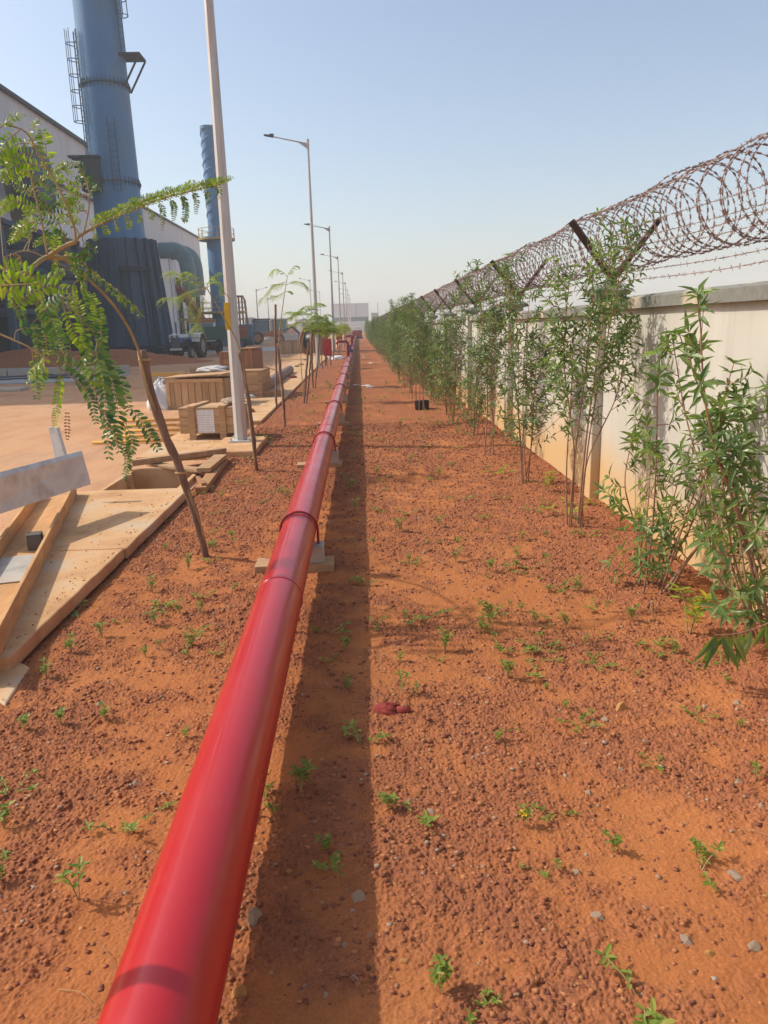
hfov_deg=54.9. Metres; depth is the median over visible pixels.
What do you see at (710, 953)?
stone
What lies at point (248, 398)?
young tree
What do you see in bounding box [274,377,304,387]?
drain cover
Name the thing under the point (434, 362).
shrub
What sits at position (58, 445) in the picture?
metal strut
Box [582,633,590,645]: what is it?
weed
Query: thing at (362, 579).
weed
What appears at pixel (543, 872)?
weed
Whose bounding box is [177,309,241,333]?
service platform
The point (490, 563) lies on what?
weed
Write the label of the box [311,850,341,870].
weed
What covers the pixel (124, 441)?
yellow pole
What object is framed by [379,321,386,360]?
shrub
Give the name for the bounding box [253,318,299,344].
backhoe loader
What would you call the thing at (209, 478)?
plank
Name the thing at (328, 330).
young tree
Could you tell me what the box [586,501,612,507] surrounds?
weed
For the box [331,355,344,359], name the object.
plastic bag
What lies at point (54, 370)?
kerb block
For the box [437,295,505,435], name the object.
shrub
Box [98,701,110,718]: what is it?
weed
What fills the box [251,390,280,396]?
plank
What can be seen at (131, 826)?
weed
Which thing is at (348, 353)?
hydrant riser
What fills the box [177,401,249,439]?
wooden crate
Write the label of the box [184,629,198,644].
weed
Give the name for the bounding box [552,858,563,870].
weed
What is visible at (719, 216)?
barbed wire
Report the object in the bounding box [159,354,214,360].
earth heap
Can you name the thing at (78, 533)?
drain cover
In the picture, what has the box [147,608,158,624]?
weed
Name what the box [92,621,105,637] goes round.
weed
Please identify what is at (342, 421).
pipe support
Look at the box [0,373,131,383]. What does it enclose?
concrete apron
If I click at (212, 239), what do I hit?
slim chimney
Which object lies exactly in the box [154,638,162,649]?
weed
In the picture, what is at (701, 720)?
weed
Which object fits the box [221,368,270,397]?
wooden crate
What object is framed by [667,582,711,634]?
weed
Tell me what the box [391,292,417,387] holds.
shrub
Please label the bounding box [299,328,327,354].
cable drum
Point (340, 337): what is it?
young tree
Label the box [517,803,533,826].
weed
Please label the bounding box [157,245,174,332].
tall door
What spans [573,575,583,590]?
weed
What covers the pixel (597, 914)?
stone
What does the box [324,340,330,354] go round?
cabinet door
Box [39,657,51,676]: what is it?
weed
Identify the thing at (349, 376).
pipe support
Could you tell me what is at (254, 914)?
stone
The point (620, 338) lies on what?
shrub
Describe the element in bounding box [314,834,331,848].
weed
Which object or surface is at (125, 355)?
earth heap
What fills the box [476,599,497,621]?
weed
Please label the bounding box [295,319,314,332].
shed
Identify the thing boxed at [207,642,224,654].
weed
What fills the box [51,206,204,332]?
annex hall
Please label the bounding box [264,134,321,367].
street lamp
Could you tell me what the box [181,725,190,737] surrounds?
weed
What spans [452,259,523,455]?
shrub
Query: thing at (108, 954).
dry twig
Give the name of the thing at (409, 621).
weed
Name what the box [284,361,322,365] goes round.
drain cover
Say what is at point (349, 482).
weed
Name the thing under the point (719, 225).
barbed wire
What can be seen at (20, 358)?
earth heap
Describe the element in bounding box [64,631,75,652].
weed
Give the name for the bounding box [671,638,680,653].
weed
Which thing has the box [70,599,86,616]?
weed
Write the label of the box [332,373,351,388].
pipe support
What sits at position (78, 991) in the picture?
dry twig
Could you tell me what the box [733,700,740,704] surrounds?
stone
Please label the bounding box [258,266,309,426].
young tree
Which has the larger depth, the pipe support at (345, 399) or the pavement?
the pavement
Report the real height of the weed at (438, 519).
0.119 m
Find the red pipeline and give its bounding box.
[97,336,355,1023]
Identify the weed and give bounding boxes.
[0,768,38,794]
[0,800,15,828]
[0,848,10,880]
[17,712,30,730]
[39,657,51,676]
[52,706,65,723]
[53,856,91,898]
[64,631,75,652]
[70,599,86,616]
[80,819,139,831]
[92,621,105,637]
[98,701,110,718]
[140,600,173,613]
[140,646,147,656]
[141,801,175,820]
[145,574,156,592]
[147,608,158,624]
[148,599,175,606]
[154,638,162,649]
[172,598,182,611]
[180,623,213,633]
[180,633,200,653]
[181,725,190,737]
[183,552,192,569]
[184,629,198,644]
[189,590,215,598]
[194,601,203,612]
[206,540,215,551]
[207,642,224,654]
[227,530,236,546]
[264,781,280,811]
[286,757,317,790]
[309,620,351,633]
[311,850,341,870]
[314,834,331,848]
[319,654,336,661]
[329,853,344,880]
[340,636,349,651]
[341,718,391,743]
[343,678,351,688]
[345,478,353,490]
[351,497,359,507]
[353,575,377,585]
[368,615,387,629]
[375,791,395,808]
[388,792,439,826]
[393,518,404,530]
[394,669,411,692]
[396,651,404,660]
[400,609,430,623]
[401,553,423,562]
[412,608,453,618]
[412,680,418,693]
[428,954,452,994]
[435,515,444,525]
[438,626,453,650]
[452,549,460,560]
[465,986,501,1023]
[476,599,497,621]
[477,615,488,631]
[478,604,508,616]
[480,623,489,632]
[484,465,515,474]
[484,612,497,630]
[486,559,494,571]
[495,728,503,738]
[497,659,516,675]
[498,646,542,653]
[502,562,521,572]
[513,545,522,555]
[514,631,561,650]
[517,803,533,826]
[518,861,548,877]
[526,657,544,677]
[530,801,579,821]
[531,609,538,622]
[537,504,587,514]
[539,611,560,619]
[542,470,557,491]
[542,656,563,661]
[543,552,551,563]
[544,578,579,591]
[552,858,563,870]
[555,708,604,732]
[559,611,571,626]
[561,497,594,504]
[561,698,569,708]
[570,529,600,536]
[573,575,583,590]
[578,655,620,670]
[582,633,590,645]
[584,598,595,609]
[585,650,602,662]
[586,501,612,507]
[593,943,676,1023]
[601,829,622,851]
[626,603,641,620]
[631,506,640,525]
[636,636,672,645]
[639,751,663,772]
[648,642,679,656]
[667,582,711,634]
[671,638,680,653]
[679,705,719,722]
[685,658,709,668]
[689,836,705,857]
[696,841,724,890]
[711,649,729,664]
[722,672,730,682]
[736,718,744,726]
[749,760,763,778]
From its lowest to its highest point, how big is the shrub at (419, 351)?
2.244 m
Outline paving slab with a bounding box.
[0,386,28,391]
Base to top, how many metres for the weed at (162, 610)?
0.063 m
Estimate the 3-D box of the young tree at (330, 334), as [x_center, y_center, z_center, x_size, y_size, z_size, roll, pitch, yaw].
[-2.479,-7.440,32.686,0.931,1.982,0.954,-9,16,-26]
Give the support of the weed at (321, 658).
on the soil bed
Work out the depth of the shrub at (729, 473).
3.56 m
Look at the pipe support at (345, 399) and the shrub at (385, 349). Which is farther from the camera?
the shrub at (385, 349)
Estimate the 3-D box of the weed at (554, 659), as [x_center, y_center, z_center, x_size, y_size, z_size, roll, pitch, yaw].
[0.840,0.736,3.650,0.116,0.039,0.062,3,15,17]
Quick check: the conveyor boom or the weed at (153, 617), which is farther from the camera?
the conveyor boom
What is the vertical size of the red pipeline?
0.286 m
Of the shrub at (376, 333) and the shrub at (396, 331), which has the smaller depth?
the shrub at (396, 331)
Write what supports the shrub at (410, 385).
on the ground
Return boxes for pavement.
[184,347,279,352]
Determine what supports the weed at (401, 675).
on the soil bed
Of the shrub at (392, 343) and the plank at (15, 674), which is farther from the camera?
the shrub at (392, 343)
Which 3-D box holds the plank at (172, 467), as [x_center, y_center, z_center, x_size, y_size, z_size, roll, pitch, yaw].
[-2.454,-0.532,8.786,0.984,0.035,0.140,8,17,34]
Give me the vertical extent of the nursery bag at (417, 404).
0.200 m
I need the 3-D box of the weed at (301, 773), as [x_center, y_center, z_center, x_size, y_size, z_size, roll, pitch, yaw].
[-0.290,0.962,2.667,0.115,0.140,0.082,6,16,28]
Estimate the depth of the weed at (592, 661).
3.68 m
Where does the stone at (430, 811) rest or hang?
on the soil bed
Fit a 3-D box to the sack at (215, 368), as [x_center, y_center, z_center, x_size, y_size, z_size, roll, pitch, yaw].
[-4.186,-3.539,18.146,0.907,0.130,0.724,-2,14,-1]
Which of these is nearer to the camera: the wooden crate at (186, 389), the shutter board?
the shutter board
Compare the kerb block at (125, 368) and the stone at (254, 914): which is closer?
the stone at (254, 914)
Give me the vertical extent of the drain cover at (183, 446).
0.070 m
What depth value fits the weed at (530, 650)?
3.74 m
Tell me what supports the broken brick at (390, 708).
on the soil bed
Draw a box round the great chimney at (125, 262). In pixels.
[64,0,172,354]
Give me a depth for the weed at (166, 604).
4.53 m
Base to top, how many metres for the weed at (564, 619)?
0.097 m
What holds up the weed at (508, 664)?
on the soil bed
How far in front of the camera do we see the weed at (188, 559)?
5.24 m
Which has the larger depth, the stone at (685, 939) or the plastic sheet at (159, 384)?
the plastic sheet at (159, 384)
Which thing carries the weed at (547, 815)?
on the soil bed
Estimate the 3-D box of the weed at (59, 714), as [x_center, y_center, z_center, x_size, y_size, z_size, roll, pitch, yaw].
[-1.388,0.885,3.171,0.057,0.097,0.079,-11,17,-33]
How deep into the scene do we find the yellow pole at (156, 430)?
12.57 m
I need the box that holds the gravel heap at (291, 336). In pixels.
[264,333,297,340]
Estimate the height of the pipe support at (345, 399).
0.482 m
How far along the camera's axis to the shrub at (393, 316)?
24.71 m
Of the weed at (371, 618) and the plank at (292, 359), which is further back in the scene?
the plank at (292, 359)
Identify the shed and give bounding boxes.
[288,324,295,333]
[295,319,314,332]
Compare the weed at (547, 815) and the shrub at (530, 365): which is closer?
the weed at (547, 815)
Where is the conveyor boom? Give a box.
[175,284,213,349]
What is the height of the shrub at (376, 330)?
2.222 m
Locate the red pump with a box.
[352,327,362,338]
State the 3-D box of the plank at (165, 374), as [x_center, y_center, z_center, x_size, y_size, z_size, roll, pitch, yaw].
[-7.071,-4.514,24.258,1.350,0.120,0.160,4,15,20]
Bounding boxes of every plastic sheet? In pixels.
[0,373,80,377]
[147,376,175,410]
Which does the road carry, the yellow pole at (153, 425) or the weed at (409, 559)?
the yellow pole at (153, 425)
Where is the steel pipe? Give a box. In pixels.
[270,365,293,388]
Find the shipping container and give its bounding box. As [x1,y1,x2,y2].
[270,318,287,332]
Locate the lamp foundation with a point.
(243, 449)
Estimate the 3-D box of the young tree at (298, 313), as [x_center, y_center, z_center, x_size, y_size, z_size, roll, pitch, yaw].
[-1.629,-3.451,16.270,1.061,2.194,0.938,-2,14,-1]
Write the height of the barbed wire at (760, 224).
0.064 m
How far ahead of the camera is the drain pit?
8.87 m
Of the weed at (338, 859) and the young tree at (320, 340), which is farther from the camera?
the young tree at (320, 340)
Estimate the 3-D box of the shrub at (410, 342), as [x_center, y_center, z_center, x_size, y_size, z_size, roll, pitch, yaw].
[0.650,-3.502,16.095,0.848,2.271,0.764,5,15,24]
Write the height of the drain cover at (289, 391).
0.070 m
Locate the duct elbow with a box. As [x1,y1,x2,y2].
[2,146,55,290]
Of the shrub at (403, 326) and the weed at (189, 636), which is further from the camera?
the shrub at (403, 326)
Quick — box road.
[0,332,348,532]
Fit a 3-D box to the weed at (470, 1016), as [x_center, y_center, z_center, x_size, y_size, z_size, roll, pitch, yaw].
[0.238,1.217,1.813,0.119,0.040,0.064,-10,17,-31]
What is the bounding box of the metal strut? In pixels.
[49,427,66,456]
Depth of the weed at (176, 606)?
4.40 m
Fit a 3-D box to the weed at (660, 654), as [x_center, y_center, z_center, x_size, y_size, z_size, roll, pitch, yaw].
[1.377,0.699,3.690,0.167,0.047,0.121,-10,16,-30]
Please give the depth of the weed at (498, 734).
2.97 m
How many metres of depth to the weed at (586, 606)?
4.29 m
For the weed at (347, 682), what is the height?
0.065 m
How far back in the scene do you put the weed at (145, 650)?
3.83 m
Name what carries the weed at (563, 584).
on the soil bed
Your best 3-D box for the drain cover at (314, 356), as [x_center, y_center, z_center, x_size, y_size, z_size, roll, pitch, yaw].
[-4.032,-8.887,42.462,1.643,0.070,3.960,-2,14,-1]
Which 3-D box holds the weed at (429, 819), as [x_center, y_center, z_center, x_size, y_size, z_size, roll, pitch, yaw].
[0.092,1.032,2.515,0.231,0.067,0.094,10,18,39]
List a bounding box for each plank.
[0,662,29,706]
[131,447,226,465]
[146,462,204,472]
[151,372,186,376]
[181,455,212,460]
[189,367,217,376]
[195,457,228,492]
[195,475,205,485]
[196,454,226,471]
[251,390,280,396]
[280,358,305,359]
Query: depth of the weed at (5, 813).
2.52 m
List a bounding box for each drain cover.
[0,488,185,558]
[0,549,123,670]
[136,432,233,459]
[177,400,281,426]
[245,386,296,400]
[270,370,313,377]
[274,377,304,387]
[282,365,315,370]
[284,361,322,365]
[291,358,324,361]
[299,355,327,357]
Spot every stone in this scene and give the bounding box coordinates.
[231,984,246,998]
[247,907,261,927]
[351,889,364,902]
[400,958,409,964]
[427,808,434,813]
[572,869,580,874]
[590,911,604,920]
[615,702,626,711]
[680,934,692,944]
[704,949,714,957]
[727,870,743,880]
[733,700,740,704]
[747,940,760,951]
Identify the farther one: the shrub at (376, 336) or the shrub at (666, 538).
the shrub at (376, 336)
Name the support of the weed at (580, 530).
on the soil bed
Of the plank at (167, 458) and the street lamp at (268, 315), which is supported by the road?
the street lamp at (268, 315)
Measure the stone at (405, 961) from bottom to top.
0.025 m
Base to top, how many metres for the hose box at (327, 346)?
1.200 m
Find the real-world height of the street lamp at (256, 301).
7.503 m
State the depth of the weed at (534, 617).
4.13 m
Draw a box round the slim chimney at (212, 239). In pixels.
[198,125,246,345]
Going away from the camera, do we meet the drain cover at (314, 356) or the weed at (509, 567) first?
the weed at (509, 567)
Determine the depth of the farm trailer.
50.38 m
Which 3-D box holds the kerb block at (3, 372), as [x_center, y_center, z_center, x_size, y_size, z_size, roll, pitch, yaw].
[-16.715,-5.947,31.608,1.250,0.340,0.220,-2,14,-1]
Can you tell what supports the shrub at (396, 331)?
on the ground
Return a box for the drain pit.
[99,468,201,490]
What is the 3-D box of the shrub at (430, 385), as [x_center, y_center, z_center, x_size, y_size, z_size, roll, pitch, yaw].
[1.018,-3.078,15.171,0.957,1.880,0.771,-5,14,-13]
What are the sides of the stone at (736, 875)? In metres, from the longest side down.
0.050 x 0.044 x 0.020 m
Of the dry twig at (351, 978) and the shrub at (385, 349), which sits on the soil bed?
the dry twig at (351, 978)
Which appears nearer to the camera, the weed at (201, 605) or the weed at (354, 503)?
the weed at (201, 605)
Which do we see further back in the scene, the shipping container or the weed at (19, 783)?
the shipping container
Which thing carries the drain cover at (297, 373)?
on the road
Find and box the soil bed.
[0,332,767,1023]
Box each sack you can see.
[196,365,229,370]
[219,397,231,402]
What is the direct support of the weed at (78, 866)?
on the soil bed
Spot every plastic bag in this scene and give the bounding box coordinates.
[244,394,258,398]
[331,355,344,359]
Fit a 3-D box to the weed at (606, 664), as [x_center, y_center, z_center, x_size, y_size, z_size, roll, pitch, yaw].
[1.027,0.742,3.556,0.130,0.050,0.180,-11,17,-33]
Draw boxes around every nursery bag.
[415,400,424,409]
[420,400,428,408]
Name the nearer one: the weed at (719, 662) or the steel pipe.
the weed at (719, 662)
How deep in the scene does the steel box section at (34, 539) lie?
5.43 m
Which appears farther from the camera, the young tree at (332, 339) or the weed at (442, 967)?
the young tree at (332, 339)
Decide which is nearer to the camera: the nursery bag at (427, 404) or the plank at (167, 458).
the plank at (167, 458)
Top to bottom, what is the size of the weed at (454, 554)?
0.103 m
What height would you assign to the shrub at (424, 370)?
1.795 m
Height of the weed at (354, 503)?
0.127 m
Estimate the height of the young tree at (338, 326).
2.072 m
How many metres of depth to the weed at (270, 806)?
2.59 m
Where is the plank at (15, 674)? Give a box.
[0,662,29,706]
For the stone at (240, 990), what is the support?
on the soil bed
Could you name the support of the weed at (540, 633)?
on the soil bed
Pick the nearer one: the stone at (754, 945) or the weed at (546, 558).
the stone at (754, 945)
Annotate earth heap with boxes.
[0,347,159,368]
[91,349,211,364]
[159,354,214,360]
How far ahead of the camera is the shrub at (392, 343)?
24.26 m
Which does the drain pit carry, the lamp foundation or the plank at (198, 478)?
the plank at (198, 478)
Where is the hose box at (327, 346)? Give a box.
[323,339,331,365]
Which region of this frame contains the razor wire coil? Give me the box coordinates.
[379,133,767,320]
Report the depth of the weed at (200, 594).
4.63 m
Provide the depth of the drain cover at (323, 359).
37.81 m
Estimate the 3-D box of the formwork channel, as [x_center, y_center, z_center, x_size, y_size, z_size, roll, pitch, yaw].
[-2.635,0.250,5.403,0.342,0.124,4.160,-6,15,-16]
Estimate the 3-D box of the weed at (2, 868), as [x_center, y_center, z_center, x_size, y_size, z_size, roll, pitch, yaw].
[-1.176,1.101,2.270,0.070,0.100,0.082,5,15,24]
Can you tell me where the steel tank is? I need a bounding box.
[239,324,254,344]
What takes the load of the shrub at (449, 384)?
on the ground
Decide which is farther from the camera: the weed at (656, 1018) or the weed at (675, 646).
the weed at (675, 646)
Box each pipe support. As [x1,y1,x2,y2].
[254,511,334,573]
[296,431,341,467]
[317,400,348,425]
[325,383,348,403]
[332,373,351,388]
[336,366,352,379]
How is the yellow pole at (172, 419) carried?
on the road
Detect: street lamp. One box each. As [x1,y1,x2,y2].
[204,0,250,442]
[256,287,267,318]
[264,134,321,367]
[267,296,277,337]
[298,278,312,328]
[304,223,335,350]
[320,254,340,343]
[332,271,344,338]
[335,281,347,337]
[344,289,349,332]
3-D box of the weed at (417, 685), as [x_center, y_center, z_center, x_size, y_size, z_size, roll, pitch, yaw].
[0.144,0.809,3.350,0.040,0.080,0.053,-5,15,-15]
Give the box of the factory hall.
[0,83,95,349]
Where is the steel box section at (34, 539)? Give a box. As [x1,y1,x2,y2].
[26,531,42,550]
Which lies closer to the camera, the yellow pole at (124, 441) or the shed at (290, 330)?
the yellow pole at (124, 441)
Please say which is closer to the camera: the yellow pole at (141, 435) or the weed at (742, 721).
the weed at (742, 721)
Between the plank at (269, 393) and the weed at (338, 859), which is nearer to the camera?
the weed at (338, 859)
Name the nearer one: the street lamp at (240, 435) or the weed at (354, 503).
the weed at (354, 503)
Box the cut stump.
[651,601,653,612]
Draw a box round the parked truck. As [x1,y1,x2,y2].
[187,319,215,350]
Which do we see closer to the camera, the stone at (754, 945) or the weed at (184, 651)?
the stone at (754, 945)
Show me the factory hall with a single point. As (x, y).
(65, 143)
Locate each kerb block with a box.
[0,368,7,375]
[7,368,36,375]
[41,367,68,373]
[112,365,129,372]
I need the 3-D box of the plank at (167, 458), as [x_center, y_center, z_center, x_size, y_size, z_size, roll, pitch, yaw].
[-2.529,-0.688,9.158,1.228,0.070,0.100,-12,18,-37]
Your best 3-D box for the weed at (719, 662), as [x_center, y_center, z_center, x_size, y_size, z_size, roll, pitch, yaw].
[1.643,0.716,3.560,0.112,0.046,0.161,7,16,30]
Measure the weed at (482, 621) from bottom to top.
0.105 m
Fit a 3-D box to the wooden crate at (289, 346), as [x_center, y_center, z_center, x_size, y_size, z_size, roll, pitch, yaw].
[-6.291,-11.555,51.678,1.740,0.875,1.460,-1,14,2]
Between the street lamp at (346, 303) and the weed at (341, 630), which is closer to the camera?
the weed at (341, 630)
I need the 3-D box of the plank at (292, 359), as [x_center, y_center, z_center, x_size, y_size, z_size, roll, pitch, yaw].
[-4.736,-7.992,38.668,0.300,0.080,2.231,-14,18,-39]
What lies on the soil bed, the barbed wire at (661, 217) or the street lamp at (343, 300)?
the street lamp at (343, 300)
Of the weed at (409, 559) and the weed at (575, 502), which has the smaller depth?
the weed at (409, 559)
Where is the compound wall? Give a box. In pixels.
[377,217,767,614]
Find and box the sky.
[0,0,767,323]
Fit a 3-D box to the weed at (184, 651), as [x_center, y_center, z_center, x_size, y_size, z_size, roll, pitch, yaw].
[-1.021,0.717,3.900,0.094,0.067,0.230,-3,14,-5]
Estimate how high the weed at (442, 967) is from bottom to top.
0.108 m
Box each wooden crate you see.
[160,371,231,409]
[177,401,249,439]
[219,351,229,375]
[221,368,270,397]
[241,347,262,384]
[280,340,302,353]
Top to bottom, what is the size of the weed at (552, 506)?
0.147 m
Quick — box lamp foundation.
[207,436,267,459]
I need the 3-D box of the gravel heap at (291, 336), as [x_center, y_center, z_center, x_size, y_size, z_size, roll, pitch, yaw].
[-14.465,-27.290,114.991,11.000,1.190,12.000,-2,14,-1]
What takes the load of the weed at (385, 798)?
on the soil bed
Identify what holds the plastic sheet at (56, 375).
on the concrete apron
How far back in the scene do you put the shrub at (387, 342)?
26.81 m
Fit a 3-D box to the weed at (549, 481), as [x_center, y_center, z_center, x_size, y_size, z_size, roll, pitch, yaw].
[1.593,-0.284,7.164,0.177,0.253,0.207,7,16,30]
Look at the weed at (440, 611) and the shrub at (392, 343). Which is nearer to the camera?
the weed at (440, 611)
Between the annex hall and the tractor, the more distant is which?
the annex hall
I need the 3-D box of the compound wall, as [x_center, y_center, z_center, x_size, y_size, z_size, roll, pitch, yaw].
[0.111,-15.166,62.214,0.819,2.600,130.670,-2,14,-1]
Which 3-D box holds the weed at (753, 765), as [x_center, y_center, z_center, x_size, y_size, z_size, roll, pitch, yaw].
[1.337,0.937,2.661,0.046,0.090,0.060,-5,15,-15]
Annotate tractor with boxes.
[162,322,207,357]
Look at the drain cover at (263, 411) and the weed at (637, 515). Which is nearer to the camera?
the weed at (637, 515)
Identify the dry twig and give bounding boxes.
[59,989,93,1004]
[95,941,114,975]
[330,968,362,997]
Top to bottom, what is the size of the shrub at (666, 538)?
1.602 m
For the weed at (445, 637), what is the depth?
3.81 m
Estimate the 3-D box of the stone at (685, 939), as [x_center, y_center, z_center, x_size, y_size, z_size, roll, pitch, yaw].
[0.814,1.156,1.993,0.038,0.025,0.029,10,18,39]
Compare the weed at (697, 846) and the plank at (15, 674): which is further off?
the plank at (15, 674)
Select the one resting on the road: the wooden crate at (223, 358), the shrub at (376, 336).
the wooden crate at (223, 358)
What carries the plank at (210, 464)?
on the plank at (209, 478)
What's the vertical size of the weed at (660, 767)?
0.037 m
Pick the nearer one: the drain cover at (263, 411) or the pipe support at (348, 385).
the drain cover at (263, 411)
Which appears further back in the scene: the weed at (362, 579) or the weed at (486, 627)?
the weed at (362, 579)
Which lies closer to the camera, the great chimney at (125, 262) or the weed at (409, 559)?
the weed at (409, 559)
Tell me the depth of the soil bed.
2.82 m
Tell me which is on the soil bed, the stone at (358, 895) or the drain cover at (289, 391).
the stone at (358, 895)
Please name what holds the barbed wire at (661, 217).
attached to the compound wall
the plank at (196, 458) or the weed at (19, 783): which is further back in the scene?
the plank at (196, 458)
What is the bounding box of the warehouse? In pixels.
[324,303,377,331]
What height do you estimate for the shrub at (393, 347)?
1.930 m
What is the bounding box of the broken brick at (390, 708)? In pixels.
[371,702,410,715]
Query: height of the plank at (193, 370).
0.420 m
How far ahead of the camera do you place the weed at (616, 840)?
2.32 m
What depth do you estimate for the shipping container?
135.14 m
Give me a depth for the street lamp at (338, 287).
72.33 m
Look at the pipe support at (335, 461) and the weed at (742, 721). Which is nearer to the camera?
the weed at (742, 721)
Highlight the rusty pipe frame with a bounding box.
[237,295,247,324]
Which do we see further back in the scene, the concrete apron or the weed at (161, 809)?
the concrete apron
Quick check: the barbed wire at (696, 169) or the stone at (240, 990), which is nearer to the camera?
the stone at (240, 990)
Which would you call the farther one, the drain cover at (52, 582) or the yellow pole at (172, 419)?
the yellow pole at (172, 419)
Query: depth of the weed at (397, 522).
6.02 m
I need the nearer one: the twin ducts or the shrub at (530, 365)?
the shrub at (530, 365)
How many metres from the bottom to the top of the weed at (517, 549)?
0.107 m
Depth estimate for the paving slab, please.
22.94 m
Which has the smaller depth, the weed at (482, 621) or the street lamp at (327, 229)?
the weed at (482, 621)
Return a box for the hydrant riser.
[336,338,350,355]
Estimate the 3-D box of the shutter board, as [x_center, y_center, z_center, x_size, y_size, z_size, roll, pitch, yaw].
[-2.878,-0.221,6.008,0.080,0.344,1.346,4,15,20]
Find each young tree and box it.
[0,112,233,557]
[156,271,258,470]
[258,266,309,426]
[283,303,331,403]
[304,314,340,387]
[313,318,327,368]
[325,321,336,365]
[329,326,342,359]
[330,321,347,352]
[331,326,346,354]
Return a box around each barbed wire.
[418,247,767,315]
[419,132,767,298]
[428,184,764,302]
[433,207,767,305]
[437,260,767,313]
[446,202,767,299]
[452,220,767,302]
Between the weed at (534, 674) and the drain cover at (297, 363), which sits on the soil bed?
the weed at (534, 674)
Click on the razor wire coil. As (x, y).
(435, 298)
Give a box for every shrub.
[371,319,380,349]
[371,322,379,352]
[373,329,381,353]
[376,320,384,351]
[378,332,390,363]
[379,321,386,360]
[380,312,401,371]
[385,298,406,374]
[385,315,402,375]
[387,320,405,379]
[388,303,402,368]
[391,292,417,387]
[394,297,427,400]
[394,302,418,382]
[397,317,422,392]
[400,299,442,410]
[404,300,440,393]
[410,321,434,389]
[411,316,449,404]
[419,301,467,414]
[423,270,478,423]
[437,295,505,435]
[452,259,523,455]
[481,251,570,482]
[520,206,663,526]
[592,356,763,594]
[635,277,767,670]
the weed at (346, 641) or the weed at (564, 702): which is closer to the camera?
the weed at (564, 702)
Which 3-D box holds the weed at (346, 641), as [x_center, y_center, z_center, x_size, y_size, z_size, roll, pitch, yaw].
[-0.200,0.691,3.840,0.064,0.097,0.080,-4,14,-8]
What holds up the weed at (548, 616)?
on the soil bed
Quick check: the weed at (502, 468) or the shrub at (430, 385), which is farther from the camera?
the shrub at (430, 385)
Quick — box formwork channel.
[0,489,76,654]
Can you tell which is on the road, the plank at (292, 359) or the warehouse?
the warehouse
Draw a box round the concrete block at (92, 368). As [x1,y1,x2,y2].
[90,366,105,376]
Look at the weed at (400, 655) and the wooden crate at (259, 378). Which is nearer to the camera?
the weed at (400, 655)
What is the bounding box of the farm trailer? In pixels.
[203,326,247,353]
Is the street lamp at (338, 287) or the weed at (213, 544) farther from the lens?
the street lamp at (338, 287)
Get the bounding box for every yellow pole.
[92,439,162,443]
[99,423,177,427]
[112,434,174,437]
[117,418,178,421]
[125,428,179,432]
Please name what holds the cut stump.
on the ground
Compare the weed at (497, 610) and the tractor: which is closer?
the weed at (497, 610)
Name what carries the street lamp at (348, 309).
on the soil bed
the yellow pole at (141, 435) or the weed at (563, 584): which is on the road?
the yellow pole at (141, 435)
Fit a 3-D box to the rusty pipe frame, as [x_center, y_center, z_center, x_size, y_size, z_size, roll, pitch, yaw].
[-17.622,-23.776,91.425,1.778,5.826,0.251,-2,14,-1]
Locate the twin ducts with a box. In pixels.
[158,242,204,297]
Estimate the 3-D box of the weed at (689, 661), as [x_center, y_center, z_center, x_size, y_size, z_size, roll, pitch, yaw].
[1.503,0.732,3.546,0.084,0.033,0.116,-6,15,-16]
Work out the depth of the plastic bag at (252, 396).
17.66 m
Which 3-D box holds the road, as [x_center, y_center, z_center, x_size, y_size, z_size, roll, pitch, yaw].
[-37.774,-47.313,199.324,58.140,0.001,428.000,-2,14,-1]
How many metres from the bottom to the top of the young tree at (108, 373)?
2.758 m
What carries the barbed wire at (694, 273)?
attached to the compound wall
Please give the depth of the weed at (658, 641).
3.77 m
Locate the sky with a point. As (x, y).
(443, 135)
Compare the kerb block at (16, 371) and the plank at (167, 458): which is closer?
the plank at (167, 458)
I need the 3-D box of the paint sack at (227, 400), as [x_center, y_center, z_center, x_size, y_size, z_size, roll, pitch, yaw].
[-2.349,-1.725,11.339,0.380,0.088,0.282,-2,14,-1]
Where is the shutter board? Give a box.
[0,451,90,513]
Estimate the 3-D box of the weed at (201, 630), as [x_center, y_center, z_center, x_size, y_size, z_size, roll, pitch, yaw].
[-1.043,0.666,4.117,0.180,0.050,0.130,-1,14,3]
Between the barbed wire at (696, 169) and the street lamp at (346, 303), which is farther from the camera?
the street lamp at (346, 303)
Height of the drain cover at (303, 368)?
0.070 m
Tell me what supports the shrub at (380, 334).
on the soil bed
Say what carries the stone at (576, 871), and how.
on the soil bed
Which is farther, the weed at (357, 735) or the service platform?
the service platform
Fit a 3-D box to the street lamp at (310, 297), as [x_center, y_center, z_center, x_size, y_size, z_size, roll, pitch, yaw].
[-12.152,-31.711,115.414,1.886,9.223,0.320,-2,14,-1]
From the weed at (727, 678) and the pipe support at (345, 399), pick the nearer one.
the weed at (727, 678)
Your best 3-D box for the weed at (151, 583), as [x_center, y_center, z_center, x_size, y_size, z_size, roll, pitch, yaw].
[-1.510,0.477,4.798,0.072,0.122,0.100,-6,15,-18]

